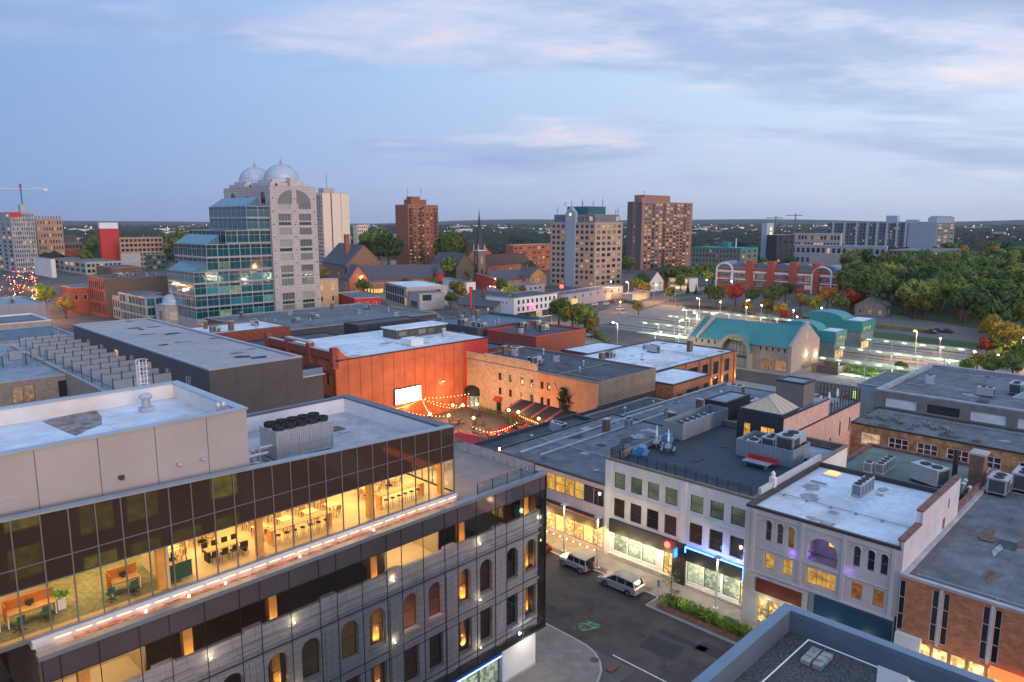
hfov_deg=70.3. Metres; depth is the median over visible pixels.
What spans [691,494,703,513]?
window
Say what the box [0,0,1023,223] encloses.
sky
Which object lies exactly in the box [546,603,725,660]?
road patch
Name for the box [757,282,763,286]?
window
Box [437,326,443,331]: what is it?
window
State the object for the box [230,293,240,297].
window
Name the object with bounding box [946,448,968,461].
window
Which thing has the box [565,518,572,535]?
shop window
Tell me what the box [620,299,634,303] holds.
hedge
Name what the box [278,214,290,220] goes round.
window
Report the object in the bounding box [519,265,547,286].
house
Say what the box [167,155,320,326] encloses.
domed tower
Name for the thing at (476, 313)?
chimney
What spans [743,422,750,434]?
lit window
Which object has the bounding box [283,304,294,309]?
window
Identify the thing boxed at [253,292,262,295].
window
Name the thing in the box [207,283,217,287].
window
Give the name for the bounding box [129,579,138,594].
office chair
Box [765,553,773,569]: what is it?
window
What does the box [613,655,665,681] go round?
road marking
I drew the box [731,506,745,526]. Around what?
window
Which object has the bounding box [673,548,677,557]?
blade sign
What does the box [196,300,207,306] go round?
window
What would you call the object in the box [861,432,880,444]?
window
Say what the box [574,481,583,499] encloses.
window
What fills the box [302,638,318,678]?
window
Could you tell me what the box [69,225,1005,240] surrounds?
sheds
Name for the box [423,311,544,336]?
building
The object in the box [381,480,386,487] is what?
cafe chair
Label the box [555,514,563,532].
shop window
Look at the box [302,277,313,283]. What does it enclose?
window
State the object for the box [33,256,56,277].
building
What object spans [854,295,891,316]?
house
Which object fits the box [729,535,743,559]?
window
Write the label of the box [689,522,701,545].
window
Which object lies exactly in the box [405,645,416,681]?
window
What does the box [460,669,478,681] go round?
shop window
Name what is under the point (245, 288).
window
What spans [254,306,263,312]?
window
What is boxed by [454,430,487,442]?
red canopy
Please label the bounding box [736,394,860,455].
building
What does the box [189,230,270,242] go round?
further windows
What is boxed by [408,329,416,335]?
window
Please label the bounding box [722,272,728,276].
window
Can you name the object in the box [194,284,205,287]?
window
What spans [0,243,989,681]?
ground
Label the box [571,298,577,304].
window
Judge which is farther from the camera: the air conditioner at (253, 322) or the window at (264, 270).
the window at (264, 270)
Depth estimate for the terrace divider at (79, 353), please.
138.73 m
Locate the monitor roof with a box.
[381,321,447,338]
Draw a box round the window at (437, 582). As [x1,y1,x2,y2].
[429,582,439,616]
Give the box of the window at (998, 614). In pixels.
[990,610,1002,664]
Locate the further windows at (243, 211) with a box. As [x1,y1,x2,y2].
[209,206,269,228]
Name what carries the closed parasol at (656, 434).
on the building at (654, 518)
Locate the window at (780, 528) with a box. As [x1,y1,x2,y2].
[777,524,782,543]
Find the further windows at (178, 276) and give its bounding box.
[167,270,194,304]
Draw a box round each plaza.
[547,323,601,343]
[735,358,1023,395]
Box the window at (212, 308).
[208,307,219,310]
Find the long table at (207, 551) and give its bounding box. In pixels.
[203,537,246,563]
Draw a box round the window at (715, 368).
[713,361,717,373]
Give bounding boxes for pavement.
[509,530,757,681]
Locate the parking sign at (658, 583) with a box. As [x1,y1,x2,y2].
[657,580,659,601]
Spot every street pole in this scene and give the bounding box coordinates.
[560,503,568,551]
[594,515,602,568]
[713,555,722,609]
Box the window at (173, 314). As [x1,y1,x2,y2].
[170,311,177,319]
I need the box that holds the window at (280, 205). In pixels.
[278,203,289,208]
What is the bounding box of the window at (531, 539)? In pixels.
[525,539,532,569]
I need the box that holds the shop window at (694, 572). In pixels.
[687,562,702,585]
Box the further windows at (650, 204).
[633,203,689,267]
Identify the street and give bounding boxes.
[3,277,733,681]
[376,290,441,317]
[545,284,714,325]
[735,369,855,397]
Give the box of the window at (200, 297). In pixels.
[195,296,206,299]
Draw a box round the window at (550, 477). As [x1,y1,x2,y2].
[547,472,554,490]
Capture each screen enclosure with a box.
[663,404,727,440]
[735,430,809,467]
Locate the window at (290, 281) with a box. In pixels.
[282,278,293,285]
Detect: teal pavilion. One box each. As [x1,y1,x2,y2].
[782,319,846,357]
[802,309,875,348]
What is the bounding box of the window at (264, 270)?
[262,269,271,272]
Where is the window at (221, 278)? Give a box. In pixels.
[218,275,228,281]
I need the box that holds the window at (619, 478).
[615,472,624,489]
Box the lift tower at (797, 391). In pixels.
[776,375,815,407]
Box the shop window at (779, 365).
[774,360,785,371]
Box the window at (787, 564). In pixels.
[782,559,792,576]
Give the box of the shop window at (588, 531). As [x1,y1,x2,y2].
[583,525,592,543]
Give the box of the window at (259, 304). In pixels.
[253,303,263,306]
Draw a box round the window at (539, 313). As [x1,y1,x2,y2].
[536,310,541,316]
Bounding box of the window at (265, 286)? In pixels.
[263,283,272,290]
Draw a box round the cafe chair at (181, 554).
[176,547,186,560]
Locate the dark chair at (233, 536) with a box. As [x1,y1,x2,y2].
[230,533,235,547]
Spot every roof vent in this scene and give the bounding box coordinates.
[138,393,154,412]
[441,328,445,336]
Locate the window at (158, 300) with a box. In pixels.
[156,298,162,304]
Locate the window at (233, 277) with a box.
[229,274,240,280]
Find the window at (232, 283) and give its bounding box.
[230,282,240,285]
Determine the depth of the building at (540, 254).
585.39 m
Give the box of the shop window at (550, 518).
[546,512,554,528]
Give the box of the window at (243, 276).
[241,273,250,280]
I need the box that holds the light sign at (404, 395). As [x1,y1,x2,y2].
[394,384,420,405]
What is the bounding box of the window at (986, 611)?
[978,606,990,659]
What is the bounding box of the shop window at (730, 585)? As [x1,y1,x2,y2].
[723,575,739,599]
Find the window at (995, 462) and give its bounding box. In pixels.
[987,456,1001,470]
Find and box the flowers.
[656,604,739,640]
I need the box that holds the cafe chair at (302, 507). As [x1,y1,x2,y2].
[300,505,308,517]
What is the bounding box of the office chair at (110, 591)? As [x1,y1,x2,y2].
[105,586,116,602]
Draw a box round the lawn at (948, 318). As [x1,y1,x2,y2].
[673,287,1022,349]
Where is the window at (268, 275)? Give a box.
[262,272,272,278]
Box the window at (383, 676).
[373,663,384,681]
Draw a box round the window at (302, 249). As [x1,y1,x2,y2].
[301,247,311,250]
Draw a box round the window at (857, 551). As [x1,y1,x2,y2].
[853,546,860,566]
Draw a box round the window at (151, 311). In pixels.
[148,308,155,315]
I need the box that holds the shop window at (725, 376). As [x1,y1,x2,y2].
[724,374,727,382]
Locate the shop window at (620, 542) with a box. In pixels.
[614,533,626,553]
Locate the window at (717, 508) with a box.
[710,500,723,520]
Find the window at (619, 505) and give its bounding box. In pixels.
[614,498,624,518]
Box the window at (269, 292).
[263,291,273,294]
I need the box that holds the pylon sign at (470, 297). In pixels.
[469,287,471,313]
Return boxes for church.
[322,234,383,280]
[341,264,368,291]
[345,264,423,289]
[431,252,474,280]
[461,241,491,264]
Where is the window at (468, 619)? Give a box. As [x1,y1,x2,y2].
[459,619,468,650]
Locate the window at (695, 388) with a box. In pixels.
[687,387,697,393]
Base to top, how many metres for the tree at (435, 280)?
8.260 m
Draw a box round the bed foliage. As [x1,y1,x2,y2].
[655,592,753,637]
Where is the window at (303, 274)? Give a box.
[302,272,312,275]
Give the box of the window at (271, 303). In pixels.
[264,302,273,305]
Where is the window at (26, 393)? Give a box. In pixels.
[11,384,35,403]
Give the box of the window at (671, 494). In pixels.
[665,487,677,505]
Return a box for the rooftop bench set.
[742,453,777,469]
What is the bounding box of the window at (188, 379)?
[186,375,191,385]
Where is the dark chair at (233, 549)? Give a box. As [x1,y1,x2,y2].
[229,544,238,558]
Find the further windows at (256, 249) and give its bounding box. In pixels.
[174,243,271,269]
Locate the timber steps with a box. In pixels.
[472,427,490,437]
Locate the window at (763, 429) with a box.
[760,426,774,432]
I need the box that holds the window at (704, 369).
[702,364,706,372]
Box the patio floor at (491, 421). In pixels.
[426,407,533,437]
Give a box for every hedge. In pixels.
[593,330,611,342]
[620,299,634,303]
[682,305,787,322]
[839,364,904,376]
[875,323,928,332]
[877,370,909,373]
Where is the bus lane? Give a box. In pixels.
[607,316,972,367]
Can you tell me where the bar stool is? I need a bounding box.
[300,526,305,538]
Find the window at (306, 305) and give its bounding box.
[303,303,314,307]
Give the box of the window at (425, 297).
[422,295,431,300]
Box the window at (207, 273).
[206,272,216,275]
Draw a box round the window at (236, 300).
[231,297,241,303]
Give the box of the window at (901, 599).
[896,580,905,630]
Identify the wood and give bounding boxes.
[38,223,1023,262]
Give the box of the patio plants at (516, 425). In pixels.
[507,419,531,428]
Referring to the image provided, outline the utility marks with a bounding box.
[578,620,599,630]
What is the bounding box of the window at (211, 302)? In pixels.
[208,299,218,305]
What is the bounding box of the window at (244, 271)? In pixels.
[240,270,250,273]
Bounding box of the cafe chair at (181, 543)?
[175,542,184,553]
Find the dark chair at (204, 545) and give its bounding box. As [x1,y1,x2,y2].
[201,542,210,553]
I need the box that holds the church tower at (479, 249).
[473,213,485,281]
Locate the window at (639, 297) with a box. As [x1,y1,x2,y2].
[635,294,646,299]
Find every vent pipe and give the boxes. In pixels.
[959,481,965,494]
[961,478,967,490]
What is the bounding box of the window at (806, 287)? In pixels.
[804,285,810,289]
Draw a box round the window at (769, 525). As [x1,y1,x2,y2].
[766,521,771,540]
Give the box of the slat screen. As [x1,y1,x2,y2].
[610,443,624,458]
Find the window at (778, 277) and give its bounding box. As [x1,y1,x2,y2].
[776,275,782,279]
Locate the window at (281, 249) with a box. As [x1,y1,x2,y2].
[280,248,291,251]
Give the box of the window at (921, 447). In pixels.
[916,442,937,455]
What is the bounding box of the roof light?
[808,480,828,486]
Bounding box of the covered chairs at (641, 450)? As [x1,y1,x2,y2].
[631,444,649,456]
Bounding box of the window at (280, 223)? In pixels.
[279,222,290,224]
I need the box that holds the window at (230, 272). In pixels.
[229,271,239,273]
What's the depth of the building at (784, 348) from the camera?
200.01 m
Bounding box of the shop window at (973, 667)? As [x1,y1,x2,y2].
[967,660,984,676]
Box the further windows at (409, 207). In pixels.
[409,207,435,214]
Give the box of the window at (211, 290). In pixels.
[207,287,218,294]
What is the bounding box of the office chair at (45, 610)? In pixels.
[40,605,52,621]
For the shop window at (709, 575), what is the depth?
78.45 m
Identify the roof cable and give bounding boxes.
[762,639,914,681]
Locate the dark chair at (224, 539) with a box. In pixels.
[221,536,230,550]
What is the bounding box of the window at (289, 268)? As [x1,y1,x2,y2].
[281,265,292,272]
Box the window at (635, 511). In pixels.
[630,503,640,523]
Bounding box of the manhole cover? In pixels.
[590,657,598,662]
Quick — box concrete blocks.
[800,646,832,670]
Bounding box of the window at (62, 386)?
[58,380,67,396]
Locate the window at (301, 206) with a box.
[298,204,309,208]
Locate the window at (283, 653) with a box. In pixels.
[268,653,286,681]
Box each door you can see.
[497,402,500,413]
[663,551,671,573]
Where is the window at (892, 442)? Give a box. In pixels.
[888,437,908,449]
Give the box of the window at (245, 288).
[241,285,251,291]
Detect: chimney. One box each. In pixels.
[203,320,207,328]
[228,320,233,330]
[475,310,479,317]
[502,345,506,354]
[534,320,538,328]
[598,351,605,358]
[602,417,610,432]
[667,411,676,418]
[686,339,693,351]
[695,398,703,408]
[967,448,990,486]
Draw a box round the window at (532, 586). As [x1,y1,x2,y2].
[525,586,532,614]
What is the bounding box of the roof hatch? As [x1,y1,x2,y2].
[876,665,910,681]
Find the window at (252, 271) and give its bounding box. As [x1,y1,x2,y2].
[251,270,261,272]
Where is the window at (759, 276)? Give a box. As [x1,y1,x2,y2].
[757,274,763,278]
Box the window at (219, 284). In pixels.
[218,283,229,286]
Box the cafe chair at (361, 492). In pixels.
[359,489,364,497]
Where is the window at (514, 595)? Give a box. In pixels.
[507,595,514,624]
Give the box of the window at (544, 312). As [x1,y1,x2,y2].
[542,309,547,315]
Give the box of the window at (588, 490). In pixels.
[584,484,593,503]
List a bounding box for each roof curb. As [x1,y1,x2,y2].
[520,405,662,452]
[540,413,663,455]
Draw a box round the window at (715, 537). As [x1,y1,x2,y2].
[709,529,722,551]
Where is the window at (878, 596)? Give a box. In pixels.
[872,588,884,607]
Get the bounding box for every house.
[409,262,444,283]
[457,289,514,314]
[483,269,521,283]
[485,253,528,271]
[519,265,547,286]
[634,268,664,291]
[651,266,675,289]
[705,390,750,419]
[851,290,866,312]
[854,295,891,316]
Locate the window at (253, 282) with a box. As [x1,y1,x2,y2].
[252,281,262,284]
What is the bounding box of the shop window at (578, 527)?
[574,521,582,539]
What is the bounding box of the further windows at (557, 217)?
[556,216,618,220]
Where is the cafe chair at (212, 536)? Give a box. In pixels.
[207,532,216,543]
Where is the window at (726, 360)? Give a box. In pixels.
[724,358,728,370]
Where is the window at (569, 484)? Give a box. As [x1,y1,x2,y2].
[565,478,573,496]
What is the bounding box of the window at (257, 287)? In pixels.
[252,284,262,290]
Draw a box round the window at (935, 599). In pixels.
[928,590,939,641]
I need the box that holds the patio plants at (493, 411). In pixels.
[477,406,516,419]
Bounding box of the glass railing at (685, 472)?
[611,448,751,495]
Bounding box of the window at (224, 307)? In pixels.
[220,306,230,309]
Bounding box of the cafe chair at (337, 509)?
[333,505,341,517]
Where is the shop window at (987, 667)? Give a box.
[986,667,1000,681]
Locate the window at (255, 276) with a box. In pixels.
[252,273,261,279]
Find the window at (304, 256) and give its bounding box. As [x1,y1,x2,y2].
[301,253,312,259]
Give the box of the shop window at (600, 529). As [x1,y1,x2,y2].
[593,527,602,547]
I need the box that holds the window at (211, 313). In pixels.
[208,310,219,316]
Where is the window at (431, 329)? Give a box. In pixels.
[428,327,434,332]
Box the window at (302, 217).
[299,214,310,220]
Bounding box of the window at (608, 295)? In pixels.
[606,292,610,299]
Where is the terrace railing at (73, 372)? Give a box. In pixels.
[6,359,114,390]
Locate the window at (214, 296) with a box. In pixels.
[207,295,218,298]
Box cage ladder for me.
[135,358,149,385]
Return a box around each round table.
[168,545,179,561]
[198,536,206,542]
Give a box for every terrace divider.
[0,356,3,367]
[7,349,25,359]
[19,336,34,346]
[22,353,26,364]
[25,339,41,349]
[30,347,39,358]
[32,342,48,348]
[35,335,50,339]
[39,345,55,356]
[42,338,57,342]
[46,349,63,359]
[49,340,65,348]
[51,333,66,340]
[54,352,71,363]
[56,343,72,352]
[58,336,73,343]
[62,356,80,367]
[64,347,80,356]
[65,339,81,346]
[71,359,89,372]
[72,350,89,355]
[73,342,89,350]
[80,364,99,376]
[81,345,97,350]
[81,353,98,359]
[90,348,106,353]
[90,357,107,365]
[90,368,109,381]
[99,352,115,361]
[100,361,118,368]
[101,372,120,386]
[108,355,125,365]
[110,365,128,373]
[112,377,132,389]
[118,359,135,366]
[121,370,138,381]
[129,363,147,370]
[132,375,152,386]
[140,367,158,378]
[152,372,171,383]
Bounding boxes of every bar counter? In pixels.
[266,510,331,545]
[375,480,424,509]
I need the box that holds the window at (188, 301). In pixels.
[186,299,190,305]
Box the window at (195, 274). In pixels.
[194,272,204,275]
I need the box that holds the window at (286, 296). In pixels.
[282,292,294,299]
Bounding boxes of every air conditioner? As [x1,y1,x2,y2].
[8,298,14,303]
[114,273,122,276]
[209,325,221,332]
[250,320,258,325]
[292,317,299,321]
[311,314,319,318]
[363,304,370,308]
[457,318,467,324]
[464,320,474,326]
[477,322,486,327]
[512,348,517,355]
[517,321,525,327]
[518,328,523,332]
[527,355,542,364]
[537,323,549,331]
[549,420,566,431]
[553,355,558,361]
[605,350,615,357]
[624,418,632,428]
[646,344,659,352]
[662,409,669,417]
[724,383,745,392]
[746,437,760,443]
[750,397,759,402]
[753,434,763,438]
[761,432,777,446]
[775,429,806,450]
[850,481,864,497]
[856,479,867,494]
[860,477,871,492]
[863,460,873,472]
[863,474,874,490]
[874,461,885,474]
[879,459,888,472]
[882,457,891,470]
[885,455,894,467]
[907,460,950,487]
[925,374,934,384]
[973,385,994,397]
[986,470,1012,497]
[1008,380,1023,394]
[1012,465,1023,491]
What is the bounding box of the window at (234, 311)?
[231,308,241,314]
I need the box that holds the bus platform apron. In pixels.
[613,305,1023,372]
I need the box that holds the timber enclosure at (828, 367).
[811,360,849,374]
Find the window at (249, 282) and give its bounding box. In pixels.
[241,281,251,284]
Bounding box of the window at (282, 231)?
[279,228,291,234]
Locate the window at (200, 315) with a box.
[196,311,207,318]
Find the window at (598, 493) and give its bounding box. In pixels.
[594,487,603,506]
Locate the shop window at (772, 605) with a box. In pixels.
[768,600,776,614]
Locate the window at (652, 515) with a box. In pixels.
[647,508,657,529]
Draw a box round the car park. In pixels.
[584,294,656,308]
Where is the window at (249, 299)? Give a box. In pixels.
[242,296,252,303]
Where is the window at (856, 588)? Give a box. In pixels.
[851,581,862,599]
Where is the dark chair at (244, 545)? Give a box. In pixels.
[239,541,248,554]
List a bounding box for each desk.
[2,586,56,628]
[105,562,140,595]
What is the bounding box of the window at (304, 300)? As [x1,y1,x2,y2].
[303,299,314,302]
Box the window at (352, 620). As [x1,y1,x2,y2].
[341,620,356,658]
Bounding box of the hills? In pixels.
[62,219,1023,226]
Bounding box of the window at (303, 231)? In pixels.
[300,228,311,234]
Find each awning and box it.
[465,385,479,395]
[492,396,501,401]
[503,399,576,423]
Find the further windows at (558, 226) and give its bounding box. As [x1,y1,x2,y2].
[552,225,593,256]
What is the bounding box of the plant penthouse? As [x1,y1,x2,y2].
[0,380,249,516]
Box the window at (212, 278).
[206,275,217,282]
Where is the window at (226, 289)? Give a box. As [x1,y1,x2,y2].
[219,286,229,293]
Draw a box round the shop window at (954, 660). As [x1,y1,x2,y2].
[949,654,965,668]
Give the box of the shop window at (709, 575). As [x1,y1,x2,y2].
[704,568,720,592]
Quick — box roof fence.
[820,383,860,413]
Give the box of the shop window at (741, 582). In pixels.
[739,582,742,603]
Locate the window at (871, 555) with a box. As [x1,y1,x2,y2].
[867,551,874,571]
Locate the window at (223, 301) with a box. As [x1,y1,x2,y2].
[219,298,230,304]
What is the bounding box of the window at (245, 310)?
[243,307,252,313]
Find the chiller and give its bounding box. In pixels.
[249,412,333,464]
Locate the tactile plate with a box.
[605,662,619,671]
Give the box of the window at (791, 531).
[788,527,794,547]
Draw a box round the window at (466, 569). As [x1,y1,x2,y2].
[459,569,467,601]
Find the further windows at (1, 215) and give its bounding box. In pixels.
[0,214,33,269]
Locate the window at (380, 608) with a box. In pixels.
[370,608,382,645]
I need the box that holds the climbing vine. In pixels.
[554,382,575,411]
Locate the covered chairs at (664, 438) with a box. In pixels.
[660,432,674,443]
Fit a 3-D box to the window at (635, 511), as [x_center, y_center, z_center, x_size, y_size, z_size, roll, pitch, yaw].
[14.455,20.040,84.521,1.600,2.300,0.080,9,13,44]
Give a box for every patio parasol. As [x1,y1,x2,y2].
[484,430,500,436]
[497,424,513,430]
[517,425,528,428]
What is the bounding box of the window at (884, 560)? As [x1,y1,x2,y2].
[880,555,887,575]
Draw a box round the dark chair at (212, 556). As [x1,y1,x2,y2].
[209,551,218,565]
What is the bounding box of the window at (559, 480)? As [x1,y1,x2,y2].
[556,475,563,493]
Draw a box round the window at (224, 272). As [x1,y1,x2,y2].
[218,271,228,274]
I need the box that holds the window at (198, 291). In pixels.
[195,288,206,294]
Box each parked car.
[546,544,551,552]
[558,549,594,573]
[598,569,645,595]
[922,329,937,333]
[934,328,943,332]
[942,328,954,332]
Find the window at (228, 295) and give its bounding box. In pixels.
[219,294,229,298]
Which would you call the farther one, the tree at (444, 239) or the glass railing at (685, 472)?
the tree at (444, 239)
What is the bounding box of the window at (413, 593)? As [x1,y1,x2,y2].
[404,593,415,628]
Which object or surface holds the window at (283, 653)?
in the office building at (442, 578)
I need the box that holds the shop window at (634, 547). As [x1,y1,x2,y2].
[628,538,640,559]
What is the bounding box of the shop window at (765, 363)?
[761,358,771,369]
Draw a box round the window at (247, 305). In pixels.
[242,304,252,307]
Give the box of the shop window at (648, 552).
[642,543,655,564]
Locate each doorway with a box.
[470,396,478,407]
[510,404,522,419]
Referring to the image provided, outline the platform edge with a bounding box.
[600,315,975,370]
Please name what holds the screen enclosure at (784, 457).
on the building at (654, 518)
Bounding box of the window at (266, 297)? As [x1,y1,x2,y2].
[264,294,273,301]
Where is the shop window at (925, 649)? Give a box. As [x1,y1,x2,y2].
[921,643,930,655]
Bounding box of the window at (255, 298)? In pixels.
[253,295,263,302]
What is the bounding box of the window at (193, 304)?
[191,300,195,306]
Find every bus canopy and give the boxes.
[637,321,692,338]
[666,315,700,326]
[678,308,795,321]
[817,356,916,378]
[835,346,947,368]
[859,337,968,362]
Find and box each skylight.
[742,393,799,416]
[822,470,842,478]
[1012,391,1023,398]
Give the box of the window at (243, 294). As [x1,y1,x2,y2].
[242,293,251,296]
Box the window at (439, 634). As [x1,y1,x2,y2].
[430,634,440,667]
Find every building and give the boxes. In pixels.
[0,204,37,272]
[0,296,46,317]
[0,313,51,328]
[0,325,73,344]
[0,343,67,406]
[0,394,547,681]
[11,344,152,396]
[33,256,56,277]
[34,216,64,254]
[54,257,121,274]
[61,284,90,313]
[63,235,82,256]
[73,317,324,413]
[88,273,168,317]
[96,264,141,274]
[98,223,119,259]
[112,294,120,319]
[118,291,163,319]
[119,237,163,266]
[120,253,140,265]
[143,291,161,295]
[145,254,166,270]
[155,288,178,324]
[189,319,289,340]
[205,303,436,335]
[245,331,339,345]
[264,329,489,416]
[316,188,349,267]
[320,278,338,305]
[338,291,380,304]
[344,316,419,333]
[353,225,367,243]
[364,280,383,293]
[385,281,447,306]
[395,196,437,264]
[409,290,444,309]
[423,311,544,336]
[443,278,475,296]
[466,346,655,424]
[472,414,593,453]
[476,273,496,289]
[486,291,556,316]
[487,282,544,291]
[487,323,585,351]
[488,341,510,352]
[493,413,662,551]
[506,243,550,270]
[507,344,576,354]
[550,206,622,287]
[553,285,622,304]
[561,342,625,354]
[581,339,736,385]
[584,397,664,417]
[604,419,847,608]
[621,290,649,300]
[621,382,775,423]
[626,195,692,269]
[655,368,710,399]
[668,277,697,291]
[686,315,819,372]
[691,238,757,273]
[691,603,996,681]
[715,260,844,294]
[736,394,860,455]
[741,454,961,642]
[760,223,773,259]
[766,234,794,264]
[794,233,842,244]
[794,244,887,264]
[804,443,835,460]
[810,253,878,265]
[827,216,954,247]
[846,443,988,500]
[848,407,1023,473]
[857,371,904,415]
[874,363,1023,430]
[888,248,960,255]
[894,467,1023,681]
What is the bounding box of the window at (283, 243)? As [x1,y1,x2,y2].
[280,240,291,246]
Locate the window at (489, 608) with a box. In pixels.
[480,608,489,639]
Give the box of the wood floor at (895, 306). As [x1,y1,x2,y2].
[832,292,1022,320]
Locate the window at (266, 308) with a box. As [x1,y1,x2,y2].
[264,306,274,311]
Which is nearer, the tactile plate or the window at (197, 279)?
the tactile plate
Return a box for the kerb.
[546,551,735,681]
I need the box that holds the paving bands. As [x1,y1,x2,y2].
[552,547,652,590]
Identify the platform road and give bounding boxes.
[597,328,688,342]
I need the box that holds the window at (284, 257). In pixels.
[280,254,292,260]
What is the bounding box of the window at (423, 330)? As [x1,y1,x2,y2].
[418,328,425,333]
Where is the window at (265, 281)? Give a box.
[263,280,272,283]
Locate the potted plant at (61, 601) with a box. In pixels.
[49,586,69,610]
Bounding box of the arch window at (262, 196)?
[260,192,264,203]
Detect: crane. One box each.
[0,184,47,203]
[786,213,801,231]
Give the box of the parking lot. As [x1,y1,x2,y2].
[854,314,1023,342]
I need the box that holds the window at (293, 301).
[283,300,294,303]
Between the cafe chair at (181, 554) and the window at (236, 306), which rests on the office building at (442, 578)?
the cafe chair at (181, 554)
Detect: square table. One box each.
[250,523,268,533]
[276,515,293,531]
[301,507,317,521]
[323,501,339,512]
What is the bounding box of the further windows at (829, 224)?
[828,224,908,247]
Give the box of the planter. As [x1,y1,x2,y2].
[657,601,743,641]
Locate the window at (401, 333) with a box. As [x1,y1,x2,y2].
[398,330,406,336]
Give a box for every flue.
[215,402,220,410]
[221,401,226,409]
[951,449,959,477]
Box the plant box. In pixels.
[401,336,422,345]
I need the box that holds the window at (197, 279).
[194,276,205,282]
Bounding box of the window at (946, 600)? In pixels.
[939,593,950,645]
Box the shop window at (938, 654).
[932,647,947,662]
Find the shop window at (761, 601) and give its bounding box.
[757,596,765,620]
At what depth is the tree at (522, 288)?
361.76 m
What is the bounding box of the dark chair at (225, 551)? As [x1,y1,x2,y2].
[219,547,229,561]
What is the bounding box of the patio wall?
[577,394,644,415]
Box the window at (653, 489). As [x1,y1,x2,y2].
[648,482,658,500]
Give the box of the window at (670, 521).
[664,514,676,536]
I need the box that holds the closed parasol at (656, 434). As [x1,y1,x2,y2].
[655,426,657,446]
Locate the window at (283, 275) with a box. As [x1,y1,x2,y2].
[281,274,293,276]
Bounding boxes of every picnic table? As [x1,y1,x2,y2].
[648,439,664,447]
[660,443,675,453]
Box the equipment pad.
[846,488,877,500]
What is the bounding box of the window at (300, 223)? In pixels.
[299,222,310,224]
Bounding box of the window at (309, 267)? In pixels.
[301,264,312,271]
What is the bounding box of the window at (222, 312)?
[220,309,230,315]
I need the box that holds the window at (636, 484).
[631,477,641,494]
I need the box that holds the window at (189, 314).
[187,311,191,317]
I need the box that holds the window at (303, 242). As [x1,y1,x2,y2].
[300,239,311,245]
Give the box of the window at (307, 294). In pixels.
[303,291,313,297]
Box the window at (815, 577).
[806,567,835,591]
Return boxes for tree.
[32,283,55,310]
[53,295,75,318]
[78,249,94,258]
[81,235,98,251]
[157,232,173,264]
[162,228,187,252]
[319,266,330,277]
[355,278,369,291]
[357,230,377,253]
[369,234,404,264]
[370,227,393,259]
[430,277,441,283]
[432,235,460,254]
[435,230,466,252]
[439,256,456,277]
[444,291,457,307]
[448,281,467,302]
[494,277,508,288]
[501,285,519,292]
[516,285,525,291]
[521,260,536,266]
[548,297,571,324]
[558,303,583,326]
[572,303,597,335]
[584,316,598,337]
[622,259,632,272]
[623,255,635,271]
[631,277,643,288]
[632,301,643,314]
[634,273,649,282]
[637,282,652,290]
[655,267,676,278]
[659,565,682,597]
[664,286,674,301]
[671,266,684,276]
[675,265,689,271]
[675,276,686,290]
[685,267,697,277]
[695,265,703,278]
[701,270,714,284]
[702,261,715,270]
[703,284,712,300]
[707,286,724,307]
[708,267,717,284]
[724,283,744,305]
[741,301,753,314]
[744,288,762,304]
[756,257,768,262]
[757,602,772,622]
[761,284,787,303]
[761,299,776,316]
[773,302,788,317]
[779,283,794,302]
[779,309,790,322]
[784,256,798,262]
[791,292,807,312]
[807,295,823,309]
[816,286,837,308]
[830,292,850,309]
[835,262,856,279]
[835,269,855,287]
[839,251,861,263]
[840,288,862,312]
[841,263,874,273]
[842,281,856,307]
[844,248,860,253]
[847,272,878,293]
[850,258,864,263]
[855,260,873,267]
[856,269,869,275]
[857,248,877,262]
[862,283,886,299]
[863,275,892,295]
[869,258,885,266]
[869,266,893,284]
[877,261,904,299]
[878,253,897,262]
[883,286,897,300]
[886,271,898,289]
[893,251,918,265]
[894,267,913,286]
[894,289,903,313]
[894,361,908,372]
[895,277,930,318]
[903,290,922,318]
[907,257,925,267]
[909,266,938,278]
[913,264,940,277]
[913,279,932,314]
[914,288,940,319]
[916,250,937,263]
[916,272,933,280]
[927,278,948,313]
[931,270,956,305]
[933,252,957,261]
[933,278,950,313]
[938,263,953,271]
[939,242,957,247]
[940,250,954,254]
[944,260,958,270]
[945,292,960,319]
[946,279,975,314]
[948,281,972,316]
[949,286,980,321]
[951,289,974,322]
[953,265,980,283]
[955,259,979,268]
[957,357,976,368]
[961,245,970,252]
[961,253,979,260]
[962,250,975,258]
[966,263,985,269]
[966,294,982,332]
[967,255,980,261]
[970,279,994,290]
[970,352,985,368]
[971,280,1022,314]
[974,256,999,271]
[975,296,1011,323]
[975,336,995,352]
[976,264,999,279]
[977,313,1002,337]
[978,357,1001,370]
[983,247,990,252]
[983,256,1012,267]
[984,241,999,247]
[985,250,1000,256]
[986,352,1003,365]
[987,347,1004,355]
[988,245,999,252]
[988,278,1023,302]
[988,335,1002,348]
[989,328,1008,341]
[991,269,1023,283]
[991,320,1023,338]
[994,252,1006,259]
[995,340,1016,350]
[996,257,1009,270]
[999,241,1012,248]
[999,265,1023,275]
[999,334,1023,347]
[1000,350,1010,369]
[1000,353,1023,372]
[1002,260,1023,271]
[1004,250,1021,261]
[1010,341,1023,371]
[1011,301,1023,327]
[1019,247,1023,262]
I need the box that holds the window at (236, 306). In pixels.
[231,305,241,308]
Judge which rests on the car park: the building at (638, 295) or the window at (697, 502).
the building at (638, 295)
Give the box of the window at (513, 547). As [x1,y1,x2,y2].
[507,547,514,577]
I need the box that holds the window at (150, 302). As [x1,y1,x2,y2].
[147,298,154,305]
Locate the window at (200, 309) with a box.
[196,308,207,311]
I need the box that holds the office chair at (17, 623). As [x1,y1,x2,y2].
[12,614,26,633]
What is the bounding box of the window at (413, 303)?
[411,300,416,307]
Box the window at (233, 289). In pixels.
[230,285,240,292]
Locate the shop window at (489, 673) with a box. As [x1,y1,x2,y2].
[479,659,497,681]

